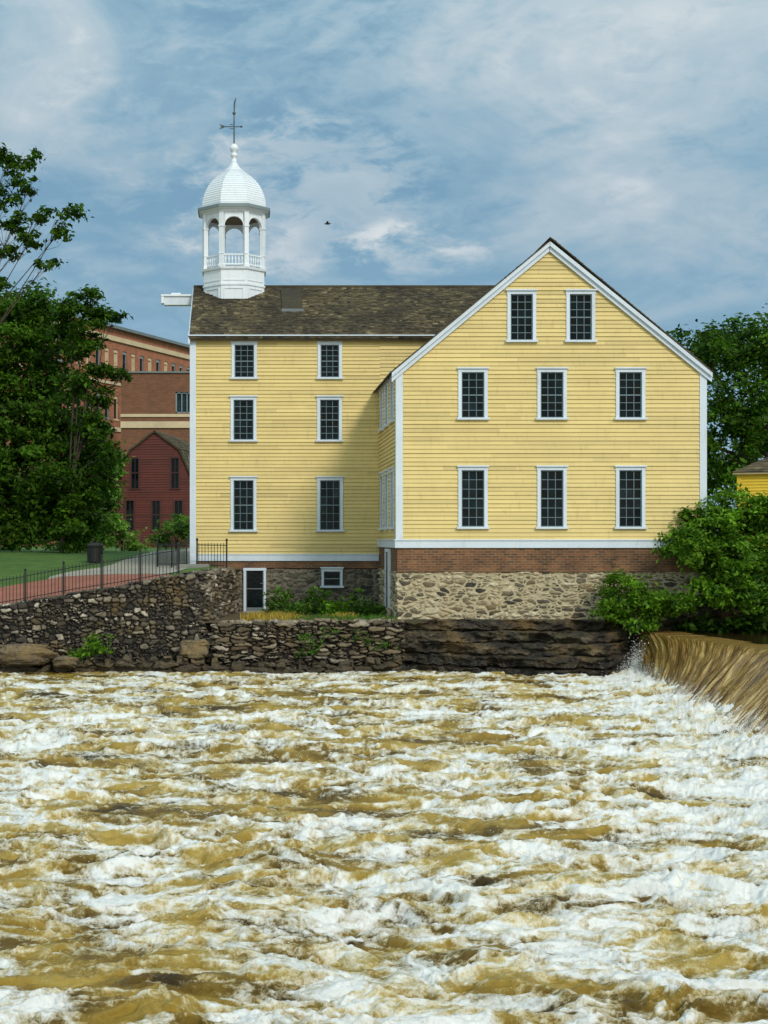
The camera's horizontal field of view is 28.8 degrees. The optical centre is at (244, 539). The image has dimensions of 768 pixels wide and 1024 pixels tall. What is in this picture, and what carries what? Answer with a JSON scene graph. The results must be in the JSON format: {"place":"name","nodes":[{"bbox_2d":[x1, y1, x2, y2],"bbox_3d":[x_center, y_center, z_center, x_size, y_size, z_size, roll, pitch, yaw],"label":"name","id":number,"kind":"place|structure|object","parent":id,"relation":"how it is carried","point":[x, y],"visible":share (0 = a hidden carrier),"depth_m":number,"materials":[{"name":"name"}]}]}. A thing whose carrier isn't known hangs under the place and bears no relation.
{"place":"outdoors","nodes":[
{"label":"outdoors","id":0,"kind":"place"},
{"bbox_2d":[0,574,171,603],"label":"brick path","id":1,"kind":"structure","parent":0,"point":[55,584],"depth_m":49.09,"materials":[{"name":"red brick"}]},
{"bbox_2d":[49,549,189,578],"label":"gravel path","id":2,"kind":"structure","parent":0,"point":[148,567],"depth_m":53.77,"materials":[{"name":"grey gravel"}]},
{"bbox_2d":[0,654,401,673],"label":"rock shelf","id":3,"kind":"object","parent":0,"point":[167,664],"visible":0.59,"depth_m":43.75,"materials":[{"name":"stone"}]},
{"bbox_2d":[0,643,58,666],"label":"boulder","id":4,"kind":"object","parent":3,"relation":"on","point":[24,655],"visible":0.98,"depth_m":43.40,"materials":[{"name":"brown stone"}]},
{"bbox_2d":[52,656,79,668],"bbox_3d":[-5.243,3.588,43.589,0.809,0.401,0.889,0,0,1],"label":"boulder","id":5,"kind":"object","parent":3,"relation":"on","point":[66,662],"visible":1,"depth_m":43.29,"materials":[{"name":"brown stone"}]},
{"bbox_2d":[65,633,114,661],"bbox_3d":[-4.589,3.165,43.720,1.542,0.861,0.815,0,0,0],"label":"fern clump","id":6,"kind":"object","parent":3,"relation":"on","point":[96,646],"visible":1,"depth_m":43.67,"materials":[{"name":"green plant"}]},
{"bbox_2d":[0,566,239,669],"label":"retaining wall","id":7,"kind":"structure","parent":3,"relation":"on","point":[160,617],"depth_m":44.49,"materials":[{"name":"stone"}]},
{"bbox_2d":[0,542,179,603],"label":"iron fence","id":8,"kind":"object","parent":7,"relation":"on","point":[102,562],"visible":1,"depth_m":44.74,"materials":[{"name":"black metal"}]},
{"bbox_2d":[179,639,208,659],"bbox_3d":[-1.503,3.235,44.009,0.894,0.602,0.782,0,0,-2],"label":"boulder","id":9,"kind":"object","parent":3,"relation":"on","point":[195,649],"visible":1,"depth_m":43.68,"materials":[{"name":"brown stone"}]},
{"bbox_2d":[206,617,404,669],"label":"terrace wall","id":10,"kind":"structure","parent":3,"relation":"on","point":[253,643],"depth_m":44.32,"materials":[{"name":"stone"}]},
{"bbox_2d":[292,626,339,657],"bbox_3d":[2.094,3.022,43.963,1.464,0.978,0.714,0,0,0],"label":"wall plant","id":11,"kind":"object","parent":10,"relation":"attached to","point":[314,644],"depth_m":43.98,"materials":[{"name":"green plant"}]},
{"bbox_2d":[342,628,398,650],"bbox_3d":[3.710,2.963,43.988,1.685,0.689,0.717,0,0,0],"label":"wall plant","id":12,"kind":"object","parent":10,"relation":"attached to","point":[361,638],"depth_m":44.04,"materials":[{"name":"green plant"}]},
{"bbox_2d":[238,610,310,620],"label":"dry grass","id":13,"kind":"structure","parent":0,"point":[278,615],"depth_m":45.92,"materials":[{"name":"yellow plant"}]},
{"bbox_2d":[206,612,390,622],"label":"terrace ground","id":14,"kind":"structure","parent":0,"point":[235,616],"depth_m":47.73,"materials":[{"name":"soil"}]},
{"bbox_2d":[259,584,333,614],"bbox_3d":[1.753,2.068,49.504,2.589,1.159,1.798,0,0,0],"label":"weed patch","id":15,"kind":"object","parent":14,"relation":"on","point":[297,607],"visible":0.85,"depth_m":49.38,"materials":[{"name":"green plant"}]},
{"bbox_2d":[315,587,364,614],"bbox_3d":[2.925,2.065,48.991,1.758,1.096,1.754,0,0,-43],"label":"weed patch","id":16,"kind":"object","parent":14,"relation":"on","point":[334,608],"visible":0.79,"depth_m":48.88,"materials":[{"name":"green plant"}]},
{"bbox_2d":[288,612,397,623],"bbox_3d":[3.079,2.363,45.093,3.740,0.293,1.607,0,0,0],"label":"grass fringe","id":17,"kind":"object","parent":14,"relation":"on","point":[346,617],"depth_m":45.00,"materials":[{"name":"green plant"}]},
{"bbox_2d":[328,611,358,618],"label":"dry grass","id":18,"kind":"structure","parent":14,"relation":"on","point":[338,615],"depth_m":45.74,"materials":[{"name":"plant"}]},
{"bbox_2d":[346,596,386,616],"bbox_3d":[4.098,2.199,48.430,2.262,0.836,1.655,0,0,-36],"label":"weed patch","id":19,"kind":"object","parent":14,"relation":"on","point":[368,608],"visible":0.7,"depth_m":47.81,"materials":[{"name":"green plant"}]},
{"bbox_2d":[0,546,765,597],"bbox_3d":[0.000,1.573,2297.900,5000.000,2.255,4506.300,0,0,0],"label":"ground","id":20,"kind":"structure","parent":0,"point":[17,563],"depth_m":58.13,"materials":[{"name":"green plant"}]},
{"bbox_2d":[0,142,94,324],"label":"ash tree","id":21,"kind":"object","parent":20,"relation":"on","point":[10,162],"visible":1,"depth_m":51.91,"materials":[{"name":"green plant"}]},
{"bbox_2d":[0,533,116,550],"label":"shrub","id":22,"kind":"object","parent":20,"relation":"on","point":[47,546],"visible":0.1,"depth_m":75.83,"materials":[{"name":"green plant"}]},
{"bbox_2d":[0,277,127,551],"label":"maple tree","id":23,"kind":"object","parent":20,"relation":"on","point":[27,500],"visible":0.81,"depth_m":65.57,"materials":[{"name":"green plant"}]},
{"bbox_2d":[40,284,133,552],"bbox_3d":[-6.815,-5.067,63.510,4.085,11.753,3.993,0,0,0],"label":"maple tree","id":24,"kind":"object","parent":20,"relation":"on","point":[97,316],"visible":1,"depth_m":63.51,"materials":[{"name":"green plant"}]},
{"bbox_2d":[86,542,103,562],"bbox_3d":[-5.758,0.480,57.000,0.660,0.780,0.660,0,0,0],"label":"litter bin","id":25,"kind":"object","parent":20,"relation":"on","point":[94,551],"visible":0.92,"depth_m":56.77,"materials":[{"name":"black metal"}]},
{"bbox_2d":[0,310,189,545],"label":"brick factory","id":26,"kind":"structure","parent":20,"relation":"on","point":[132,350],"depth_m":143.02,"materials":[{"name":"brown brick"}]},
{"bbox_2d":[96,346,98,365],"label":"window","id":27,"kind":"structure","parent":26,"relation":"in","point":[97,352],"depth_m":138.36,"materials":[{"name":"grey glass"}]},
{"bbox_2d":[105,348,108,364],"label":"window","id":28,"kind":"structure","parent":26,"relation":"in","point":[107,349],"depth_m":139.89,"materials":[{"name":"beige stone"}]},
{"bbox_2d":[105,396,109,419],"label":"window","id":29,"kind":"structure","parent":26,"relation":"in","point":[106,410],"depth_m":139.89,"materials":[{"name":"grey metal"}]},
{"bbox_2d":[114,349,116,367],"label":"window","id":30,"kind":"structure","parent":26,"relation":"in","point":[115,351],"depth_m":141.47,"materials":[{"name":"beige stone"}]},
{"bbox_2d":[114,396,118,420],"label":"window","id":31,"kind":"structure","parent":26,"relation":"in","point":[115,405],"depth_m":141.47,"materials":[{"name":"beige stone"}]},
{"bbox_2d":[123,352,125,369],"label":"window","id":32,"kind":"structure","parent":26,"relation":"in","point":[124,353],"depth_m":143.07,"materials":[{"name":"grey glass"}]},
{"bbox_2d":[131,353,134,370],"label":"window","id":33,"kind":"structure","parent":26,"relation":"in","point":[132,355],"depth_m":144.55,"materials":[{"name":"beige stone"}]},
{"bbox_2d":[140,356,142,370],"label":"window","id":34,"kind":"structure","parent":26,"relation":"in","point":[141,357],"depth_m":146.21,"materials":[{"name":"grey glass"}]},
{"bbox_2d":[148,358,150,370],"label":"window","id":35,"kind":"structure","parent":26,"relation":"in","point":[149,359],"depth_m":147.76,"materials":[{"name":"beige stone"}]},
{"bbox_2d":[156,359,158,370],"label":"window","id":36,"kind":"structure","parent":26,"relation":"in","point":[157,361],"depth_m":149.24,"materials":[{"name":"grey glass"}]},
{"bbox_2d":[89,504,149,550],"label":"shrub","id":37,"kind":"object","parent":20,"relation":"on","point":[117,523],"visible":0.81,"depth_m":71.69,"materials":[{"name":"green plant"}]},
{"bbox_2d":[108,450,135,547],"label":"young tree","id":38,"kind":"object","parent":20,"relation":"on","point":[118,495],"visible":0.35,"depth_m":97.89,"materials":[{"name":"green plant"}]},
{"bbox_2d":[114,430,189,546],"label":"red house","id":39,"kind":"structure","parent":20,"relation":"on","point":[157,478],"depth_m":100.02,"materials":[{"name":"red wood"}]},
{"bbox_2d":[125,500,135,530],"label":"window","id":40,"kind":"structure","parent":39,"relation":"in","point":[129,504],"depth_m":100.29,"materials":[{"name":"black glass"}]},
{"bbox_2d":[129,457,139,489],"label":"window","id":41,"kind":"structure","parent":39,"relation":"in","point":[135,463],"depth_m":100.22,"materials":[{"name":"black glass"}]},
{"bbox_2d":[150,499,160,530],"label":"window","id":42,"kind":"structure","parent":39,"relation":"in","point":[155,503],"depth_m":100.00,"materials":[{"name":"black glass"}]},
{"bbox_2d":[169,457,180,488],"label":"window","id":43,"kind":"structure","parent":39,"relation":"in","point":[174,461],"depth_m":99.81,"materials":[{"name":"black glass"}]},
{"bbox_2d":[173,499,183,525],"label":"window","id":44,"kind":"structure","parent":39,"relation":"in","point":[178,505],"depth_m":99.76,"materials":[{"name":"black glass"}]},
{"bbox_2d":[121,371,189,461],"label":"brick block","id":45,"kind":"structure","parent":20,"relation":"on","point":[151,401],"depth_m":128.00,"materials":[{"name":"brown brick"}]},
{"bbox_2d":[176,392,189,412],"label":"window","id":46,"kind":"structure","parent":45,"relation":"in","point":[182,398],"depth_m":128.31,"materials":[{"name":"black glass"}]},
{"bbox_2d":[146,513,189,549],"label":"shrub","id":47,"kind":"object","parent":20,"relation":"on","point":[173,528],"visible":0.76,"depth_m":79.63,"materials":[{"name":"green plant"}]},
{"bbox_2d":[156,537,187,566],"bbox_3d":[-2.540,0.485,51.450,0.089,1.168,2.647,0,0,-26],"label":"iron fence","id":48,"kind":"object","parent":20,"relation":"on","point":[159,545],"visible":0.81,"depth_m":51.42,"materials":[{"name":"black metal"}]},
{"bbox_2d":[177,564,209,568],"bbox_3d":[-1.750,1.210,50.300,1.100,0.780,0.800,0,0,0],"label":"stone step","id":49,"kind":"object","parent":20,"relation":"on","point":[186,566],"visible":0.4,"depth_m":49.90,"materials":[{"name":"concrete"}]},
{"bbox_2d":[196,538,227,567],"bbox_3d":[-1.120,0.495,50.200,1.090,1.150,0.086,0,0,0],"label":"iron fence","id":50,"kind":"object","parent":20,"relation":"on","point":[217,545],"visible":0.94,"depth_m":50.19,"materials":[{"name":"black metal"}]},
{"bbox_2d":[161,98,713,619],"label":"mill building","id":51,"kind":"structure","parent":20,"relation":"on","point":[525,438],"depth_m":45.04,"materials":[{"name":"yellow paint"}]},
{"bbox_2d":[229,395,257,441],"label":"window","id":52,"kind":"structure","parent":51,"relation":"in","point":[243,408],"depth_m":51.01,"materials":[{"name":"white paint"}]},
{"bbox_2d":[229,476,257,531],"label":"window","id":53,"kind":"structure","parent":51,"relation":"in","point":[243,489],"depth_m":51.04,"materials":[{"name":"white paint"}]},
{"bbox_2d":[230,341,257,378],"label":"window","id":54,"kind":"structure","parent":51,"relation":"in","point":[243,353],"depth_m":51.01,"materials":[{"name":"white paint"}]},
{"bbox_2d":[243,568,265,610],"bbox_3d":[0.335,1.700,51.014,0.793,1.477,0.172,0,0,0],"label":"door","id":55,"kind":"structure","parent":51,"relation":"in","point":[254,579],"depth_m":51.03,"materials":[{"name":"white paint"}]},
{"bbox_2d":[316,341,343,378],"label":"window","id":56,"kind":"structure","parent":51,"relation":"in","point":[329,352],"depth_m":51.01,"materials":[{"name":"white paint"}]},
{"bbox_2d":[316,395,343,441],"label":"window","id":57,"kind":"structure","parent":51,"relation":"in","point":[329,407],"depth_m":51.01,"materials":[{"name":"white paint"}]},
{"bbox_2d":[316,476,344,531],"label":"window","id":58,"kind":"structure","parent":51,"relation":"in","point":[329,488],"depth_m":51.01,"materials":[{"name":"white paint"}]},
{"bbox_2d":[320,567,343,587],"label":"window","id":59,"kind":"structure","parent":51,"relation":"in","point":[330,576],"depth_m":51.00,"materials":[{"name":"white paint"}]},
{"bbox_2d":[378,472,383,529],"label":"window","id":60,"kind":"structure","parent":51,"relation":"in","point":[381,473],"depth_m":50.10,"materials":[{"name":"white paint"}]},
{"bbox_2d":[378,384,383,432],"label":"window","id":61,"kind":"structure","parent":51,"relation":"in","point":[381,392],"depth_m":50.10,"materials":[{"name":"white paint"}]},
{"bbox_2d":[383,469,388,529],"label":"window","id":62,"kind":"structure","parent":51,"relation":"in","point":[386,471],"depth_m":48.32,"materials":[{"name":"white paint"}]},
{"bbox_2d":[383,379,388,428],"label":"window","id":63,"kind":"structure","parent":51,"relation":"in","point":[386,387],"depth_m":48.30,"materials":[{"name":"white paint"}]},
{"bbox_2d":[385,549,390,607],"bbox_3d":[4.575,1.215,47.545,0.110,1.870,1.090,0,0,0],"label":"door","id":64,"kind":"structure","parent":51,"relation":"in","point":[387,551],"depth_m":47.47,"materials":[{"name":"white paint"}]},
{"bbox_2d":[388,370,393,423],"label":"window","id":65,"kind":"structure","parent":51,"relation":"in","point":[391,382],"depth_m":46.20,"materials":[{"name":"white paint"}]},
{"bbox_2d":[388,467,394,528],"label":"window","id":66,"kind":"structure","parent":51,"relation":"in","point":[391,469],"depth_m":45.99,"materials":[{"name":"white paint"}]},
{"bbox_2d":[456,367,489,419],"bbox_3d":[6.902,-4.432,44.993,0.994,1.590,0.215,0,0,0],"label":"window","id":67,"kind":"structure","parent":51,"relation":"in","point":[472,381],"depth_m":45.02,"materials":[{"name":"white paint"}]},
{"bbox_2d":[456,465,489,528],"bbox_3d":[6.902,-1.295,44.993,0.994,1.923,0.215,0,0,0],"label":"window","id":68,"kind":"structure","parent":51,"relation":"in","point":[472,479],"depth_m":45.04,"materials":[{"name":"white paint"}]},
{"bbox_2d":[505,289,537,341],"bbox_3d":[8.379,-6.788,44.993,0.979,1.605,0.215,0,0,0],"label":"window","id":69,"kind":"structure","parent":51,"relation":"in","point":[521,303],"depth_m":45.03,"materials":[{"name":"white paint"}]},
{"bbox_2d":[535,367,568,419],"bbox_3d":[9.295,-4.432,44.993,0.994,1.590,0.215,0,0,0],"label":"window","id":70,"kind":"structure","parent":51,"relation":"in","point":[551,381],"depth_m":45.02,"materials":[{"name":"white paint"}]},
{"bbox_2d":[535,465,568,528],"bbox_3d":[9.295,-1.295,44.993,0.994,1.923,0.215,0,0,0],"label":"window","id":71,"kind":"structure","parent":51,"relation":"in","point":[551,479],"depth_m":45.03,"materials":[{"name":"white paint"}]},
{"bbox_2d":[564,289,597,341],"bbox_3d":[10.167,-6.788,44.993,0.979,1.605,0.215,0,0,0],"label":"window","id":72,"kind":"structure","parent":51,"relation":"in","point":[580,303],"depth_m":45.03,"materials":[{"name":"white paint"}]},
{"bbox_2d":[614,367,647,419],"bbox_3d":[11.674,-4.432,44.993,0.994,1.590,0.215,0,0,0],"label":"window","id":73,"kind":"structure","parent":51,"relation":"in","point":[630,381],"depth_m":45.02,"materials":[{"name":"white paint"}]},
{"bbox_2d":[614,465,647,528],"bbox_3d":[11.674,-1.295,44.993,0.994,1.923,0.215,0,0,0],"label":"window","id":74,"kind":"structure","parent":51,"relation":"in","point":[630,479],"depth_m":45.03,"materials":[{"name":"white paint"}]},
{"bbox_2d":[666,303,767,499],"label":"oak tree","id":75,"kind":"object","parent":20,"relation":"on","point":[736,354],"visible":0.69,"depth_m":79.33,"materials":[{"name":"green plant"}]},
{"bbox_2d":[717,317,767,487],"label":"oak tree","id":76,"kind":"object","parent":20,"relation":"on","point":[736,445],"visible":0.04,"depth_m":89.37,"materials":[{"name":"green plant"}]},
{"bbox_2d":[732,457,767,545],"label":"yellow house","id":77,"kind":"structure","parent":20,"relation":"on","point":[753,478],"depth_m":59.76,"materials":[{"name":"paint"}]},
{"bbox_2d":[0,668,767,1023],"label":"river water","id":78,"kind":"structure","parent":0,"point":[626,852],"depth_m":18.49,"materials":[{"name":"liquid"}]},
{"bbox_2d":[3,634,767,970],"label":"water spray","id":79,"kind":"object","parent":78,"relation":"on","point":[637,660],"visible":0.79,"depth_m":31.58,"materials":[{"name":"white liquid"}]},
{"bbox_2d":[0,0,767,530],"label":"sky","id":80,"kind":"structure","parent":0,"point":[438,142],"materials":[{"name":"blue"}]},
{"bbox_2d":[404,620,677,630],"bbox_3d":[9.350,3.470,45.050,9.300,2.060,0.300,0,0,0],"label":"bedrock ledge","id":81,"kind":"object","parent":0,"point":[666,628],"visible":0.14,"depth_m":44.90,"materials":[{"name":"brown stone"}]},
{"bbox_2d":[671,610,767,633],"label":"ivy bush","id":82,"kind":"object","parent":81,"relation":"on","point":[738,624],"visible":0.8,"depth_m":44.08,"materials":[{"name":"green plant"}]},
{"bbox_2d":[389,586,767,676],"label":"bedrock ledge","id":83,"kind":"object","parent":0,"point":[588,647],"visible":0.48,"depth_m":44.01,"materials":[{"name":"stone"}]},
{"bbox_2d":[588,566,702,638],"bbox_3d":[11.858,1.822,43.891,3.279,2.102,1.835,0,0,17],"label":"sumac shrub","id":84,"kind":"object","parent":83,"relation":"on","point":[649,607],"visible":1,"depth_m":43.61,"materials":[{"name":"green plant"}]},
{"bbox_2d":[651,483,767,623],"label":"sumac shrub","id":85,"kind":"object","parent":83,"relation":"on","point":[726,554],"visible":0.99,"depth_m":43.76,"materials":[{"name":"green plant"}]},
{"bbox_2d":[631,631,767,735],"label":"waterfall","id":86,"kind":"structure","parent":0,"point":[723,671],"depth_m":37.03,"materials":[{"name":"brown liquid"}]},
{"bbox_2d":[679,631,767,643],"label":"pool","id":87,"kind":"structure","parent":0,"point":[760,638],"depth_m":42.27,"materials":[{"name":"brown liquid"}]}
]}

